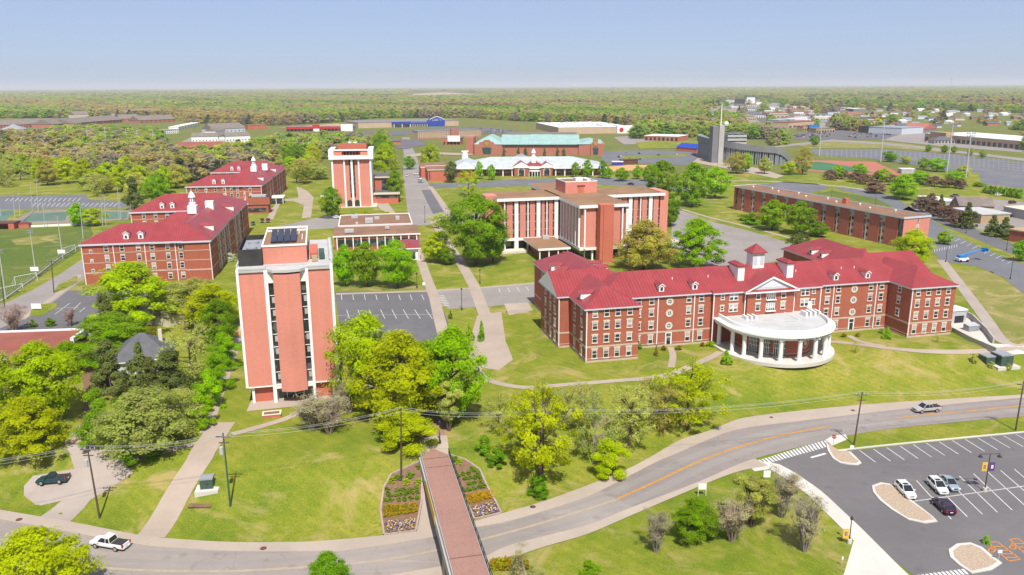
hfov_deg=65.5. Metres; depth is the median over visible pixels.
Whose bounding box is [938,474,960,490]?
parked car
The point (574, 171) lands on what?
tree
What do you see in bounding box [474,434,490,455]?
shrub
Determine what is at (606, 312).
window
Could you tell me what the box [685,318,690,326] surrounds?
window
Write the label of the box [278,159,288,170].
tree
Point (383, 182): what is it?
window
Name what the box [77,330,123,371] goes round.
shrub
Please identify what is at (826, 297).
window
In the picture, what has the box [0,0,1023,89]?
sky
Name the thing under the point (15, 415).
tree
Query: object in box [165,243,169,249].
window
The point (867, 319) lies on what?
window
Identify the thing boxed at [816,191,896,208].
lawn
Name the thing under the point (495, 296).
parking lot
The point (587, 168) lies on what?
tree
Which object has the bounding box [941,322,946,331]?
window
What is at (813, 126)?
shop
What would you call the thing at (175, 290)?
tree
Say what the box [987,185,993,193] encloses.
shrub
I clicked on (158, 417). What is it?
tree
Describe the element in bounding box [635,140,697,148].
lawn
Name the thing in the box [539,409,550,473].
utility pole
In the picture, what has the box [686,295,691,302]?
window
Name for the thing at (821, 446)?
crosswalk
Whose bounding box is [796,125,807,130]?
shop
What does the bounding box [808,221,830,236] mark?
tree
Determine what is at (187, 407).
tree
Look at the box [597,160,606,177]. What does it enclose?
tree
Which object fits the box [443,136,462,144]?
cinema
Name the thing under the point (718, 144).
stadium grandstand
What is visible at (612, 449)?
shrub
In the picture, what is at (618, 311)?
window
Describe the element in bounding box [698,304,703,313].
window
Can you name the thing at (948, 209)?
tree
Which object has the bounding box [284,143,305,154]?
tree
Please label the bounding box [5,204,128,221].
fence
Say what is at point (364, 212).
tree
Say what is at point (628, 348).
window
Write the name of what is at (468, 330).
conifer
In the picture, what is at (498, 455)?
shrub
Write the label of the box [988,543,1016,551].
bay marking
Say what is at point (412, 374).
tree
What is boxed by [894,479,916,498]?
suv
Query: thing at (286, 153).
tree
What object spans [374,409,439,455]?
shrub
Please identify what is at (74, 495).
driveway
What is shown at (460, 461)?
shrub
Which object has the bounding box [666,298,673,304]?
round window
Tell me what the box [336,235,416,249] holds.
window
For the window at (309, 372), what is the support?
in the campus tower at (285, 289)
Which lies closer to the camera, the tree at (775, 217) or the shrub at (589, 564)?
the shrub at (589, 564)
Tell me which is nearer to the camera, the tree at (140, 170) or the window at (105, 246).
the window at (105, 246)
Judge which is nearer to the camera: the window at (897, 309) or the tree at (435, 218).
the window at (897, 309)
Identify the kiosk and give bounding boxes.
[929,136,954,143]
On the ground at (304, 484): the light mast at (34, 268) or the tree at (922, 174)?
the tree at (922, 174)
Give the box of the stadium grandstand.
[697,107,790,164]
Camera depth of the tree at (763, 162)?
572.25 m
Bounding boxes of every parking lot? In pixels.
[0,194,125,209]
[0,289,167,330]
[277,132,371,135]
[335,291,447,340]
[371,127,516,135]
[395,139,426,148]
[422,190,442,213]
[483,284,533,305]
[601,150,698,164]
[614,136,649,144]
[671,210,790,265]
[711,104,760,122]
[752,103,829,127]
[762,433,1023,574]
[791,129,897,138]
[811,149,1023,188]
[881,133,1023,152]
[907,196,1023,230]
[928,228,1023,293]
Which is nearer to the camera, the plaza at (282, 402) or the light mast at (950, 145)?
the plaza at (282, 402)
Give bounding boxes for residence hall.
[532,238,959,367]
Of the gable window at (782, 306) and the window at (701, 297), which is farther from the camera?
the gable window at (782, 306)
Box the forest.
[0,85,1023,182]
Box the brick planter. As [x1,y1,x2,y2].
[262,409,281,418]
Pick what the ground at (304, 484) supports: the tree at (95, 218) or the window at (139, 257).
the tree at (95, 218)
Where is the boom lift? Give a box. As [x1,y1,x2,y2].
[955,247,988,261]
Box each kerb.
[0,397,1023,551]
[839,431,1023,449]
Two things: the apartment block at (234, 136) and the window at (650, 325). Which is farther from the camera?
the apartment block at (234, 136)
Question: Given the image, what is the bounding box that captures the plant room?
[952,305,967,322]
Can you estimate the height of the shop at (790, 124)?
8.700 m
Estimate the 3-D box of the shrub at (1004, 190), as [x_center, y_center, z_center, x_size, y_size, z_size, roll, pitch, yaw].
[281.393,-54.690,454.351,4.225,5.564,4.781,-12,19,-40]
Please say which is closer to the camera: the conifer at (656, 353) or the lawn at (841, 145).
the conifer at (656, 353)
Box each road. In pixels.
[0,416,1019,574]
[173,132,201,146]
[406,152,473,156]
[601,398,1023,506]
[772,139,1023,160]
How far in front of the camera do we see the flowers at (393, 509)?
127.97 m
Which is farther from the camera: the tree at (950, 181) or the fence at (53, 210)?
the tree at (950, 181)
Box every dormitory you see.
[78,191,249,284]
[185,157,286,213]
[733,184,931,246]
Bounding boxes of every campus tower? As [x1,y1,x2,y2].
[235,225,338,402]
[328,139,376,207]
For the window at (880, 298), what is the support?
in the residence hall
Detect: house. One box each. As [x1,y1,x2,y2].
[114,329,175,375]
[895,123,907,125]
[902,117,911,120]
[924,117,934,120]
[954,117,964,119]
[969,116,978,119]
[983,122,997,125]
[1010,116,1023,118]
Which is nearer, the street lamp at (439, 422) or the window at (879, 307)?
the street lamp at (439, 422)
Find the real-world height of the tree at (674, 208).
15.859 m
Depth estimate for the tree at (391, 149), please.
698.94 m
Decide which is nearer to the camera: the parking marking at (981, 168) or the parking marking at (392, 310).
the parking marking at (392, 310)
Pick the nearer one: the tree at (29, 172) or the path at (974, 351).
the path at (974, 351)
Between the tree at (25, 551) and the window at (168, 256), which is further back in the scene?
the window at (168, 256)
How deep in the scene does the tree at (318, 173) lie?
548.68 m
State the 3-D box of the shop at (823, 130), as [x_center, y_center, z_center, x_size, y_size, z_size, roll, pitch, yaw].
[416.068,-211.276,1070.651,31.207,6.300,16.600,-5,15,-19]
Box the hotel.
[412,128,480,138]
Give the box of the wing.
[320,173,399,203]
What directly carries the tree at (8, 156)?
on the ground at (304, 484)
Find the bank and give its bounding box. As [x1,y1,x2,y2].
[644,134,687,140]
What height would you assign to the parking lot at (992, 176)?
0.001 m
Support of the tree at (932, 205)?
on the ground at (304, 484)
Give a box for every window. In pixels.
[103,245,108,251]
[120,254,124,260]
[135,244,140,250]
[137,253,141,259]
[151,262,156,268]
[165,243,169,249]
[166,252,170,258]
[168,272,172,278]
[180,261,184,267]
[268,283,273,295]
[270,296,274,308]
[271,309,275,321]
[272,322,276,334]
[273,334,277,346]
[274,347,278,359]
[275,360,279,371]
[276,372,280,383]
[301,281,306,293]
[301,294,307,306]
[302,307,307,319]
[303,319,308,331]
[304,332,309,344]
[305,345,310,357]
[306,357,311,369]
[307,370,312,380]
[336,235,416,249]
[376,179,396,197]
[518,168,524,175]
[543,168,549,175]
[591,334,597,343]
[591,348,597,358]
[592,310,598,317]
[592,320,598,330]
[603,320,609,329]
[603,333,609,342]
[603,347,608,357]
[604,309,609,316]
[614,319,620,328]
[614,332,620,341]
[614,346,619,357]
[615,309,620,316]
[625,345,631,356]
[626,318,632,327]
[626,331,632,340]
[627,308,632,315]
[647,334,653,344]
[648,308,654,316]
[648,320,653,329]
[649,298,654,305]
[665,322,672,329]
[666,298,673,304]
[666,309,672,316]
[684,331,690,341]
[685,305,691,314]
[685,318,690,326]
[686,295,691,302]
[696,330,702,340]
[697,317,703,325]
[698,295,704,301]
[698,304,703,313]
[719,304,724,311]
[728,303,737,311]
[729,293,738,300]
[748,336,757,353]
[755,293,760,299]
[755,302,760,310]
[763,339,770,355]
[765,302,775,311]
[766,292,776,300]
[773,340,785,356]
[780,300,785,309]
[781,292,785,298]
[799,298,809,306]
[800,289,809,295]
[823,308,828,315]
[824,295,829,304]
[825,286,830,292]
[833,307,839,315]
[835,295,840,303]
[836,285,840,292]
[849,308,855,315]
[850,296,856,303]
[851,285,857,292]
[864,317,870,326]
[866,304,871,312]
[867,292,872,301]
[868,283,873,289]
[875,316,880,325]
[876,304,882,312]
[878,292,883,300]
[879,282,884,289]
[894,307,899,316]
[896,295,900,304]
[911,324,916,334]
[912,311,918,319]
[914,299,920,307]
[915,289,920,296]
[921,323,927,333]
[923,310,928,319]
[924,298,930,306]
[926,289,930,295]
[931,322,936,332]
[932,309,938,318]
[934,297,940,306]
[936,288,940,294]
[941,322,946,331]
[942,309,948,317]
[944,296,950,305]
[946,287,950,294]
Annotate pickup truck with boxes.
[35,471,70,485]
[89,532,130,551]
[912,402,942,413]
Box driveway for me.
[24,429,132,520]
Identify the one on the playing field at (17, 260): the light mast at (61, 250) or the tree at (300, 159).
the light mast at (61, 250)
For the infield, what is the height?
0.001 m
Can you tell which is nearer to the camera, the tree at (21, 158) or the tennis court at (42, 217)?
the tennis court at (42, 217)
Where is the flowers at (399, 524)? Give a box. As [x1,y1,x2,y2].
[384,518,415,532]
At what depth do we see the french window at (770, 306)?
197.43 m
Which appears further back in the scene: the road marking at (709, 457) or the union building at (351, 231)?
the union building at (351, 231)
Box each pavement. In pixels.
[0,394,1023,549]
[391,458,766,574]
[437,288,488,308]
[751,462,907,574]
[825,434,847,445]
[843,541,886,574]
[951,317,1023,353]
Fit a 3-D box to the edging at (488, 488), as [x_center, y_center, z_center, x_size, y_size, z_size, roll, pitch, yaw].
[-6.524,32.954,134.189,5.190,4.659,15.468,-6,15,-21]
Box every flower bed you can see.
[382,463,420,532]
[453,458,498,516]
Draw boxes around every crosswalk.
[759,441,825,461]
[921,569,967,574]
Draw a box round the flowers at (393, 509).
[383,501,417,516]
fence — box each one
[1,244,77,297]
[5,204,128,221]
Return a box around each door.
[665,332,671,343]
[847,318,854,329]
[954,315,963,322]
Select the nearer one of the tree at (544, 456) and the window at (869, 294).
the tree at (544, 456)
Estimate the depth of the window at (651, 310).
192.38 m
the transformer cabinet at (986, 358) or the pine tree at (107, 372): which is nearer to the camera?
the pine tree at (107, 372)
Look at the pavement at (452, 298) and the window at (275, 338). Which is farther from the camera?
the pavement at (452, 298)
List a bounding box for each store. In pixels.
[344,116,458,127]
[536,121,631,133]
[924,131,1023,149]
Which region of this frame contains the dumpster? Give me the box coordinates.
[963,322,979,330]
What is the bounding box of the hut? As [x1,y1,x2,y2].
[18,221,31,227]
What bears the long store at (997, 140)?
on the ground at (304, 484)
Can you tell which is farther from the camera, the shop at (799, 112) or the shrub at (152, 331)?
the shop at (799, 112)
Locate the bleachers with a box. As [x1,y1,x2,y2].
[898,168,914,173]
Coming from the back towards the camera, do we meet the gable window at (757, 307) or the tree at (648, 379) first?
the gable window at (757, 307)
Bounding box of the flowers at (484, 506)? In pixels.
[471,501,497,516]
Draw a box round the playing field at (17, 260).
[0,226,92,297]
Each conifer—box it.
[123,342,145,389]
[466,323,474,339]
[477,321,484,341]
[654,344,658,356]
[720,350,732,364]
[882,327,891,338]
[938,194,945,208]
[952,202,979,228]
[983,214,1001,236]
[991,217,1014,237]
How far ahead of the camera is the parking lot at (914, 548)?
134.10 m
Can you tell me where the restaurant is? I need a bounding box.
[389,137,400,144]
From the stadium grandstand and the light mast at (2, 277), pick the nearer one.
the light mast at (2, 277)
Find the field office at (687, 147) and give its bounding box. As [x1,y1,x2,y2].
[676,143,697,152]
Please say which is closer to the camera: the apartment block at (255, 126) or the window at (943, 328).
the window at (943, 328)
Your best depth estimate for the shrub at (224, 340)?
179.36 m
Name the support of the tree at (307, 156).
on the ground at (304, 484)
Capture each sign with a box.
[31,303,41,309]
[698,483,706,495]
[763,470,770,477]
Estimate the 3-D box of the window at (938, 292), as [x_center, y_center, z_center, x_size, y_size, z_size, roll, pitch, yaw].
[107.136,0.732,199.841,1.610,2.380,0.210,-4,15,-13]
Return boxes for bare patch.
[11,235,58,244]
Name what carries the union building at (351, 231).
on the ground at (304, 484)
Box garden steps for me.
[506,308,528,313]
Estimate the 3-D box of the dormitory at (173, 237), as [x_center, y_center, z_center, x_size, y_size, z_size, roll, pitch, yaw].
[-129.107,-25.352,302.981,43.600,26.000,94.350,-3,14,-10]
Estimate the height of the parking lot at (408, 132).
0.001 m
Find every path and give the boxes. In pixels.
[22,275,81,319]
[93,442,195,479]
[138,422,234,536]
[199,322,241,432]
[231,400,337,435]
[267,187,313,218]
[336,282,533,294]
[416,482,433,530]
[417,249,446,333]
[419,435,448,455]
[422,412,445,438]
[428,186,449,213]
[431,221,507,348]
[475,351,723,388]
[667,347,675,367]
[682,209,793,239]
[693,153,782,177]
[766,181,881,192]
[831,340,1023,353]
[847,335,885,346]
[937,260,1023,350]
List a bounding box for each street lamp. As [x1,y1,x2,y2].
[438,420,440,443]
[843,516,853,543]
[978,453,1001,491]
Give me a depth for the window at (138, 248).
259.76 m
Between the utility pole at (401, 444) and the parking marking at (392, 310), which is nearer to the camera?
the utility pole at (401, 444)
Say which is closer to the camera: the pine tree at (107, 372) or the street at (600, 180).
the pine tree at (107, 372)
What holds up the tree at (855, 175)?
on the ground at (304, 484)
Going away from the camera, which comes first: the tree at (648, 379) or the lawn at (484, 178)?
the tree at (648, 379)
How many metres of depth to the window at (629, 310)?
183.30 m
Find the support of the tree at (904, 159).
on the ground at (304, 484)
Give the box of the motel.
[178,141,222,149]
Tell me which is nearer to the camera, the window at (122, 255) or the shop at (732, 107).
the window at (122, 255)
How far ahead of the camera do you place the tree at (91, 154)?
579.47 m
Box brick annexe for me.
[418,162,450,181]
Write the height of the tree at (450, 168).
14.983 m
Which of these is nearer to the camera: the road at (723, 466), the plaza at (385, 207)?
the road at (723, 466)
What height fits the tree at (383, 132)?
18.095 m
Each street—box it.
[0,259,84,327]
[277,214,479,229]
[402,137,448,223]
[428,177,687,190]
[832,187,1023,268]
[930,215,1020,254]
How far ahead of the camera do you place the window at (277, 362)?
160.70 m
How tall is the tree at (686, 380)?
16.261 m
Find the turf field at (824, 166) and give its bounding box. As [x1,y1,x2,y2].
[793,162,872,172]
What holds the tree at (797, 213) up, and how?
on the ground at (304, 484)
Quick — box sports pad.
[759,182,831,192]
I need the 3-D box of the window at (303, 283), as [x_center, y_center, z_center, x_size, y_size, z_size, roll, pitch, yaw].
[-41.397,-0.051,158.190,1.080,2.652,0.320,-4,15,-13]
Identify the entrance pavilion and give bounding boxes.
[398,239,420,259]
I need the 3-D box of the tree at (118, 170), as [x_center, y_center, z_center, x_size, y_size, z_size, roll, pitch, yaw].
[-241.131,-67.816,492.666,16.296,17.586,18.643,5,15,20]
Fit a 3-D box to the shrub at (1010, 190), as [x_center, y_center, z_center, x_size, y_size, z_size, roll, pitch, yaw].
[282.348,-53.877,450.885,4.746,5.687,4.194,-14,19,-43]
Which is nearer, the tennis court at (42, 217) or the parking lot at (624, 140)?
the tennis court at (42, 217)
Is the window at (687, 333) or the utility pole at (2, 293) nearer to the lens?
the window at (687, 333)
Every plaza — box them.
[247,381,342,410]
[377,203,394,212]
[469,312,512,369]
[504,303,532,314]
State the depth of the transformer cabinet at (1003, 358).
186.44 m
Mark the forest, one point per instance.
(649, 110)
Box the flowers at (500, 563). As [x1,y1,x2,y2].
[489,554,529,571]
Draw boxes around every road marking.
[69,499,616,571]
[617,426,827,498]
[896,405,1023,417]
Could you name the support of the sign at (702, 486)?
on the ground at (304, 484)
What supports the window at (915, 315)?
in the residence hall
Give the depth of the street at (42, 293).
249.62 m
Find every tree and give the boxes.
[0,152,18,172]
[0,159,15,185]
[0,166,13,186]
[0,303,27,329]
[0,339,88,413]
[0,350,43,420]
[0,394,72,460]
[0,525,108,574]
[8,161,30,179]
[11,153,32,173]
[25,158,34,173]
[29,157,49,178]
[33,161,56,184]
[42,157,60,171]
[51,157,63,167]
[51,340,92,368]
[52,156,81,182]
[59,308,75,325]
[65,202,88,225]
[67,155,88,171]
[71,157,91,179]
[71,259,182,326]
[71,311,151,350]
[74,172,107,188]
[78,168,113,180]
[80,153,96,165]
[80,207,107,225]
[83,175,106,196]
[83,384,197,462]
[85,338,130,397]
[86,174,115,192]
[94,291,118,336]
[96,162,114,177]
[108,164,127,190]
[114,155,133,166]
[116,161,132,178]
[121,176,144,208]
[123,172,148,194]
[125,165,151,185]
[137,172,168,199]
[138,348,194,392]
[140,356,167,389]
[142,282,200,319]
[143,163,153,174]
[154,165,174,189]
[155,315,220,386]
[162,387,216,423]
[165,164,191,187]
[171,154,192,167]
[176,164,191,179]
[177,283,239,326]
[178,277,223,304]
[192,297,238,345]
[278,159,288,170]
[280,150,297,160]
[281,156,297,167]
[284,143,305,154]
[285,159,304,182]
[285,387,341,429]
[289,145,303,157]
[290,160,314,184]
[290,166,312,180]
[291,157,310,174]
[300,156,323,165]
[302,151,318,162]
[302,392,355,433]
[303,154,315,162]
[304,163,329,178]
[305,144,321,158]
[306,550,353,574]
[308,150,323,163]
[316,186,344,214]
[321,310,405,408]
[332,244,355,285]
[335,381,355,413]
[346,329,451,422]
[349,241,381,286]
[357,210,372,213]
[372,135,386,144]
[372,144,399,172]
[373,144,378,156]
[373,238,419,287]
[378,140,393,146]
[380,142,393,154]
[381,130,392,139]
[384,169,404,197]
[385,138,395,147]
[400,340,448,410]
[402,156,416,168]
[418,144,443,162]
[421,231,450,261]
[422,323,491,418]
[426,212,446,227]
[431,377,463,430]
[434,245,456,264]
[436,191,511,265]
[443,161,458,182]
[457,169,481,194]
[474,161,483,178]
[479,393,515,434]
[482,213,510,261]
[486,164,495,179]
[492,379,586,480]
[507,380,562,434]
[549,384,587,426]
[562,382,604,426]
[570,387,628,463]
[571,162,581,176]
[582,159,594,176]
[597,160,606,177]
[601,380,656,445]
[603,167,614,178]
[613,167,629,180]
[613,218,679,268]
[632,165,642,178]
[632,376,671,425]
[635,375,693,432]
[640,506,674,552]
[642,165,652,178]
[645,159,681,192]
[646,356,732,429]
[663,217,729,266]
[667,193,682,226]
[669,496,722,544]
[674,161,707,206]
[702,165,734,197]
[710,487,755,542]
[721,152,748,173]
[731,473,779,527]
[741,152,752,170]
[755,199,789,229]
[758,156,772,173]
[769,463,808,517]
[778,489,828,552]
[779,161,796,174]
[784,200,818,231]
[785,232,810,245]
[794,147,813,174]
[808,135,819,145]
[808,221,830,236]
[821,169,838,179]
[833,165,845,178]
[838,169,849,178]
[845,172,864,181]
[851,163,868,173]
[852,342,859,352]
[857,174,874,183]
[862,181,886,192]
[874,168,892,181]
[879,151,898,160]
[884,174,898,182]
[887,174,918,198]
[888,228,938,262]
[899,156,912,163]
[907,170,931,183]
[910,196,931,211]
[917,157,929,168]
[924,157,949,171]
[924,176,946,185]
[924,200,943,215]
[925,144,931,150]
[926,193,938,202]
[935,205,959,219]
[936,230,955,243]
[939,177,956,187]
[940,145,948,151]
[943,170,966,182]
[946,211,968,223]
[950,146,957,152]
[953,165,972,174]
[953,178,968,187]
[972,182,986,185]
[978,150,987,157]
[1010,240,1023,260]
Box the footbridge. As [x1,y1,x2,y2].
[419,448,492,574]
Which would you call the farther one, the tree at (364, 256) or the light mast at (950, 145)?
the light mast at (950, 145)
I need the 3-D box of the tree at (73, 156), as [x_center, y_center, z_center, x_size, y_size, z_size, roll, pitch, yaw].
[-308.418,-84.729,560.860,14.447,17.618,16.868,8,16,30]
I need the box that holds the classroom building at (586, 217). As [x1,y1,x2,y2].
[482,177,680,262]
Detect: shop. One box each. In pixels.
[0,328,88,376]
[726,106,737,108]
[734,99,744,103]
[746,97,754,102]
[746,116,755,119]
[755,115,765,117]
[762,112,786,114]
[764,114,799,117]
[767,119,789,122]
[774,120,815,127]
[783,117,811,119]
[784,109,810,111]
[789,115,808,116]
[791,111,803,114]
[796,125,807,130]
[807,125,819,127]
[808,127,834,132]
[813,116,830,119]
[839,108,865,111]
[844,112,862,115]
[905,123,936,132]
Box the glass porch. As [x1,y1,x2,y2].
[271,195,284,203]
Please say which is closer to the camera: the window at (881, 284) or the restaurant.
the window at (881, 284)
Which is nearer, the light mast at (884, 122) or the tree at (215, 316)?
the tree at (215, 316)
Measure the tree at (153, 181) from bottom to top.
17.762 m
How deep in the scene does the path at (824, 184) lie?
506.14 m
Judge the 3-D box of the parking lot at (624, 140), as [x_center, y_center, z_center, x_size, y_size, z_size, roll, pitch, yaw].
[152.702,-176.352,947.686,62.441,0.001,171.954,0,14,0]
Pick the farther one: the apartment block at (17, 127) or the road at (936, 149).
the apartment block at (17, 127)
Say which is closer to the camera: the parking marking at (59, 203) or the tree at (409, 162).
the parking marking at (59, 203)
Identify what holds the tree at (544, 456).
on the ground at (304, 484)
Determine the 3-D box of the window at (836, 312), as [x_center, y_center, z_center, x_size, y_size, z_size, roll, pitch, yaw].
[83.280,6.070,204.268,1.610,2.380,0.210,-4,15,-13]
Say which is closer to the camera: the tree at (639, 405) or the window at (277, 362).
the tree at (639, 405)
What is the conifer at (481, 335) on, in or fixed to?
on the ground at (304, 484)
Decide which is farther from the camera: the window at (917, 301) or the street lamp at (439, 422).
the window at (917, 301)
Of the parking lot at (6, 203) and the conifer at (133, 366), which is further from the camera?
the parking lot at (6, 203)
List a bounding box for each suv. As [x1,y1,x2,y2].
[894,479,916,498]
[926,475,948,493]
[931,497,956,514]
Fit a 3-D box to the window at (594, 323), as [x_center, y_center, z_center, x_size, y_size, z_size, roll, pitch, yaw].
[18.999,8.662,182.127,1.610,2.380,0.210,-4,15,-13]
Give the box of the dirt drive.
[68,368,100,444]
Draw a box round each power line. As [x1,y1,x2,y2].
[0,445,86,463]
[90,432,221,450]
[224,407,399,436]
[402,407,544,416]
[546,391,861,413]
[865,381,1023,395]
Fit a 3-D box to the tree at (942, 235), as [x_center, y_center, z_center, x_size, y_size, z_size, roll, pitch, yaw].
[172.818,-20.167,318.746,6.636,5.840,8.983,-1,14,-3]
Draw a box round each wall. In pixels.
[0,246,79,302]
[30,223,87,226]
[952,312,996,350]
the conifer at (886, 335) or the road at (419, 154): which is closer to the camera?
the conifer at (886, 335)
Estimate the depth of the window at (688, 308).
194.51 m
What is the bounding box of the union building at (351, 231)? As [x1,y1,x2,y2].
[333,213,419,249]
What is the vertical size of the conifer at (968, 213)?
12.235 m
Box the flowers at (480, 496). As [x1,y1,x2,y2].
[465,489,494,504]
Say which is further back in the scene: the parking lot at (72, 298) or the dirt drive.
the parking lot at (72, 298)
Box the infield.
[610,165,646,170]
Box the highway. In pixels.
[730,102,773,139]
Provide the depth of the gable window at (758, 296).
196.03 m
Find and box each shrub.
[26,319,37,326]
[44,317,55,326]
[72,387,117,448]
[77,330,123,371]
[117,432,164,465]
[145,326,164,335]
[187,394,216,431]
[190,371,226,409]
[201,352,235,392]
[205,331,243,369]
[226,253,236,261]
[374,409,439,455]
[388,476,395,483]
[403,478,409,484]
[405,472,414,477]
[412,478,422,484]
[454,458,462,464]
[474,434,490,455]
[484,447,507,467]
[507,539,546,574]
[526,474,548,500]
[577,559,603,574]
[590,437,631,479]
[706,341,714,346]
[736,214,752,220]
[741,213,761,225]
[968,353,977,362]
[981,185,988,192]
[982,535,990,544]
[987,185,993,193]
[991,186,999,193]
[996,186,1002,192]
[1001,187,1008,195]
[1006,187,1012,196]
[1011,188,1019,197]
[1016,188,1023,198]
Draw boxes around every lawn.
[12,184,82,194]
[30,302,57,315]
[54,276,77,291]
[341,286,425,290]
[453,175,622,182]
[621,154,686,158]
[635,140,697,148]
[791,142,952,152]
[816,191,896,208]
[833,419,1023,446]
[955,269,1023,343]
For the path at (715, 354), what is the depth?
172.70 m
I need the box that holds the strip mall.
[286,124,355,130]
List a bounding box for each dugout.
[611,161,622,164]
[619,159,638,164]
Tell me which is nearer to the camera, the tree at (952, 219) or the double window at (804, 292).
the double window at (804, 292)
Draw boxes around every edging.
[380,460,422,534]
[449,453,501,519]
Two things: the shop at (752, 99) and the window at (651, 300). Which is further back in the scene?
the shop at (752, 99)
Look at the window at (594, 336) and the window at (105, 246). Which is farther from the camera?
the window at (105, 246)
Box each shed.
[153,305,186,326]
[916,195,952,206]
[952,196,995,209]
[952,207,1011,223]
[1003,205,1023,218]
[1008,227,1023,241]
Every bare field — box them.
[279,123,340,127]
[413,93,461,95]
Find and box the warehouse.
[858,125,923,134]
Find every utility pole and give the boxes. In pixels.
[1,277,4,307]
[47,259,55,292]
[80,445,100,518]
[216,433,230,506]
[400,408,401,480]
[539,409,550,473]
[853,392,868,444]
[1015,381,1023,430]
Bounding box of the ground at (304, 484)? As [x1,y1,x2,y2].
[0,92,1023,574]
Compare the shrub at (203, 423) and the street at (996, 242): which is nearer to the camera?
the shrub at (203, 423)
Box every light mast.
[0,250,6,299]
[26,230,38,276]
[54,216,64,258]
[77,205,83,238]
[818,121,824,155]
[880,119,888,161]
[946,123,957,172]
[965,133,975,176]
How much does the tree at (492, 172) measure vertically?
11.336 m
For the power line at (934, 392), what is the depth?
152.82 m
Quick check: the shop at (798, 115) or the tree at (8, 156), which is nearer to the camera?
the tree at (8, 156)
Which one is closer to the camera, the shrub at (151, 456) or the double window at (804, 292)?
the shrub at (151, 456)
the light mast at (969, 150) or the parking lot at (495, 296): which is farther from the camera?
the light mast at (969, 150)
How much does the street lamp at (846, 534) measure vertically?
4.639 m
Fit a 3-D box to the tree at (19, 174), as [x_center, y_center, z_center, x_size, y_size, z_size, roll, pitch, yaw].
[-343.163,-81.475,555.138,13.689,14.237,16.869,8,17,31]
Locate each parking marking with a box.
[15,198,113,206]
[341,295,431,318]
[821,150,1018,169]
[859,436,1023,518]
[916,158,1021,177]
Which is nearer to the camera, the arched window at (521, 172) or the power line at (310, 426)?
the power line at (310, 426)
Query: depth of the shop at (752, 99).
2840.59 m
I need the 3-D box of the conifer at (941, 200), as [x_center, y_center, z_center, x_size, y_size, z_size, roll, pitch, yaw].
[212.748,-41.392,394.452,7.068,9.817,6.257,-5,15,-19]
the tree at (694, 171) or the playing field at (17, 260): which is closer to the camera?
the playing field at (17, 260)
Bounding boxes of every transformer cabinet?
[194,473,218,496]
[978,353,996,363]
[991,350,1020,370]
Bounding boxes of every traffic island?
[825,439,861,464]
[872,482,937,523]
[949,542,1001,573]
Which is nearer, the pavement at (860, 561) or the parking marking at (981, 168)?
the pavement at (860, 561)
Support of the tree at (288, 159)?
on the ground at (304, 484)
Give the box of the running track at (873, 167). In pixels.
[792,160,900,175]
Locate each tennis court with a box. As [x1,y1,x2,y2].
[0,210,13,220]
[11,209,128,223]
[23,212,67,220]
[103,211,127,218]
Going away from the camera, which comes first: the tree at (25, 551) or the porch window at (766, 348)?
the tree at (25, 551)
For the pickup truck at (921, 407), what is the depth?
167.38 m
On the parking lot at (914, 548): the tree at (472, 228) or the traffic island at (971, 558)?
the traffic island at (971, 558)
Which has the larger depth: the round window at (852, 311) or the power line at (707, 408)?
the round window at (852, 311)
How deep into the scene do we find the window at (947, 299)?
201.22 m
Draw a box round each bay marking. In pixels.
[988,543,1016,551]
[990,538,1023,560]
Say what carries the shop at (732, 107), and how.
on the ground at (304, 484)
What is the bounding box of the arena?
[466,132,603,154]
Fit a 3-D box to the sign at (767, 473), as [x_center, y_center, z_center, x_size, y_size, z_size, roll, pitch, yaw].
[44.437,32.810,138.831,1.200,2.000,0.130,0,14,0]
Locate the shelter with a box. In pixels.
[0,220,20,228]
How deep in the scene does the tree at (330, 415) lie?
145.53 m
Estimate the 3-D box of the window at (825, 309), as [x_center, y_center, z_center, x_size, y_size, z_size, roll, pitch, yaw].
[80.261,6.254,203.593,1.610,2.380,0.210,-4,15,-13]
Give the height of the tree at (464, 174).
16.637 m
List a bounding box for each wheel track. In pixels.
[0,531,282,554]
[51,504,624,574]
[605,399,1023,495]
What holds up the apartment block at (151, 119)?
on the ground at (304, 484)
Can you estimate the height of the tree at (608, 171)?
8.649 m
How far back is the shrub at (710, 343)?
194.54 m
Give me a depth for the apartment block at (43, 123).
1299.20 m
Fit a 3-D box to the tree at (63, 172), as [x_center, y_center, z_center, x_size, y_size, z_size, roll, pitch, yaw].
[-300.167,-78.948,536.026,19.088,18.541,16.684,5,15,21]
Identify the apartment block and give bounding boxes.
[0,119,26,128]
[0,124,27,131]
[21,118,51,127]
[31,118,62,127]
[57,116,94,124]
[68,111,90,117]
[86,115,122,123]
[116,114,137,121]
[128,115,175,122]
[163,129,178,133]
[169,122,199,129]
[191,132,218,141]
[201,122,244,132]
[205,127,224,132]
[218,133,224,140]
[223,132,249,142]
[245,124,266,128]
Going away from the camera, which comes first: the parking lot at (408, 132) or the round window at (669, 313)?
the round window at (669, 313)

